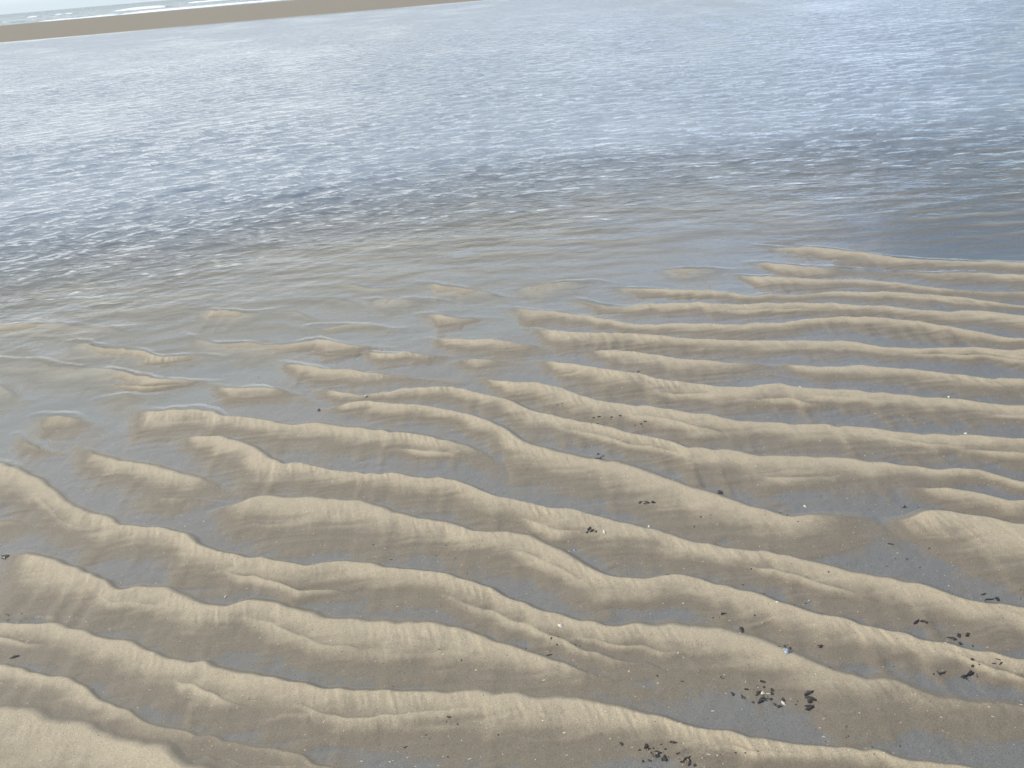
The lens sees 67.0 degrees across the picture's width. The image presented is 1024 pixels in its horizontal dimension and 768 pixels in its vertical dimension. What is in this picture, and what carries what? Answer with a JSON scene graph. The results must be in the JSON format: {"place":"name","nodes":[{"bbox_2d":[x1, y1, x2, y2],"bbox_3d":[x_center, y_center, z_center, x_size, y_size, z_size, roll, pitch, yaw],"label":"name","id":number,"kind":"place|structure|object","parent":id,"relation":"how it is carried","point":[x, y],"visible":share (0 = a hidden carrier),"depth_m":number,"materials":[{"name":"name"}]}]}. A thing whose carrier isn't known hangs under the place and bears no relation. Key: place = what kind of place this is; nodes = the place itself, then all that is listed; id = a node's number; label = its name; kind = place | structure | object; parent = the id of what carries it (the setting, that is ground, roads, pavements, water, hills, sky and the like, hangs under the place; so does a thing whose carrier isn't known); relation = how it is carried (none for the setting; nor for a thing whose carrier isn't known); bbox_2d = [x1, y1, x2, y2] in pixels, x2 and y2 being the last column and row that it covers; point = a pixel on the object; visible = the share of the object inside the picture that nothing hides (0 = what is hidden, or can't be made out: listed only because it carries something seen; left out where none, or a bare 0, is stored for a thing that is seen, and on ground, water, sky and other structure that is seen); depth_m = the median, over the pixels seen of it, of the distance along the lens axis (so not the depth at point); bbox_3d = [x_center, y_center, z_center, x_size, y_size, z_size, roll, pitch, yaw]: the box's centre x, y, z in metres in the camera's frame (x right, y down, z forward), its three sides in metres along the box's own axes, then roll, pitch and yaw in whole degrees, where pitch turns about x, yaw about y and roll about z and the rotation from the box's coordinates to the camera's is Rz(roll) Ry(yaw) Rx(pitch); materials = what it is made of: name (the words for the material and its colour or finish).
{"place":"outdoors","nodes":[
{"label":"outdoors","id":0,"kind":"place"},
{"bbox_2d":[0,0,159,13],"label":"sky","id":1,"kind":"structure","parent":0,"point":[6,6],"materials":[{"name":"white"}]},
{"bbox_2d":[0,0,289,25],"bbox_3d":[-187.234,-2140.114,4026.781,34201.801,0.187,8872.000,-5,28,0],"label":"sea","id":2,"kind":"structure","parent":0,"point":[85,11],"depth_m":238.45,"materials":[{"name":"liquid"}]},
{"bbox_2d":[18,0,219,18],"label":"breaking wave","id":3,"kind":"object","parent":2,"relation":"on","point":[73,13],"visible":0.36,"depth_m":249.69,"materials":[{"name":"liquid"}]},
{"bbox_2d":[110,6,170,11],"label":"breaking wave","id":4,"kind":"object","parent":2,"relation":"on","point":[146,7],"visible":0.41,"depth_m":190.37,"materials":[{"name":"liquid"}]},
{"bbox_2d":[18,0,276,23],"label":"breaking wave","id":5,"kind":"object","parent":2,"relation":"on","point":[162,10],"visible":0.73,"depth_m":131.90,"materials":[{"name":"liquid"}]},
{"bbox_2d":[0,0,1023,767],"bbox_3d":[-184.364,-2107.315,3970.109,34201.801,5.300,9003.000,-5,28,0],"label":"sand beach","id":6,"kind":"structure","parent":0,"point":[160,424],"depth_m":2.73,"materials":[{"name":"beige sand"}]},
{"bbox_2d":[1,512,929,757],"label":"seaweed debris","id":7,"kind":"object","parent":6,"relation":"on","point":[5,557],"visible":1,"depth_m":2.15,"materials":[{"name":"black plant"}]},
{"bbox_2d":[10,348,1021,765],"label":"shell fragments","id":8,"kind":"object","parent":6,"relation":"on","point":[542,680],"visible":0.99,"depth_m":2.00,"materials":[{"name":"white"}]},
{"bbox_2d":[317,371,918,532],"bbox_3d":[0.342,0.210,2.896,2.319,0.030,1.094,-5,28,0],"label":"seaweed debris","id":9,"kind":"object","parent":6,"relation":"on","point":[652,501],"visible":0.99,"depth_m":2.54,"materials":[{"name":"black plant"}]},
{"bbox_2d":[619,741,759,766],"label":"seaweed debris","id":10,"kind":"object","parent":6,"relation":"on","point":[657,752],"visible":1,"depth_m":1.73,"materials":[{"name":"black plant"}]},
{"bbox_2d":[712,611,822,652],"bbox_3d":[0.678,0.658,2.001,0.330,0.008,0.070,13,33,30],"label":"seaweed debris","id":11,"kind":"object","parent":6,"relation":"on","point":[742,630],"visible":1,"depth_m":2.00,"materials":[{"name":"black plant"}]},
{"bbox_2d":[720,655,830,712],"bbox_3d":[0.661,0.732,1.865,0.270,0.007,0.152,-10,29,-10],"label":"seaweed debris","id":12,"kind":"object","parent":6,"relation":"on","point":[810,707],"visible":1,"depth_m":1.84,"materials":[{"name":"black plant"}]},
{"bbox_2d":[783,648,790,653],"bbox_3d":[0.696,0.674,1.953,0.020,0.011,0.017,-1,28,7],"label":"seashell","id":13,"kind":"object","parent":6,"relation":"on","point":[786,651],"visible":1,"depth_m":1.95,"materials":[{"name":"white"}]},
{"bbox_2d":[893,593,1020,679],"bbox_3d":[1.148,0.629,1.974,0.208,0.020,0.428,18,36,36],"label":"seaweed debris","id":14,"kind":"object","parent":6,"relation":"on","point":[970,673],"visible":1,"depth_m":1.95,"materials":[{"name":"black plant"}]},
{"bbox_2d":[0,0,1023,356],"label":"tidal pool water","id":15,"kind":"structure","parent":0,"point":[108,136],"depth_m":10.62,"materials":[{"name":"liquid"}]}
]}

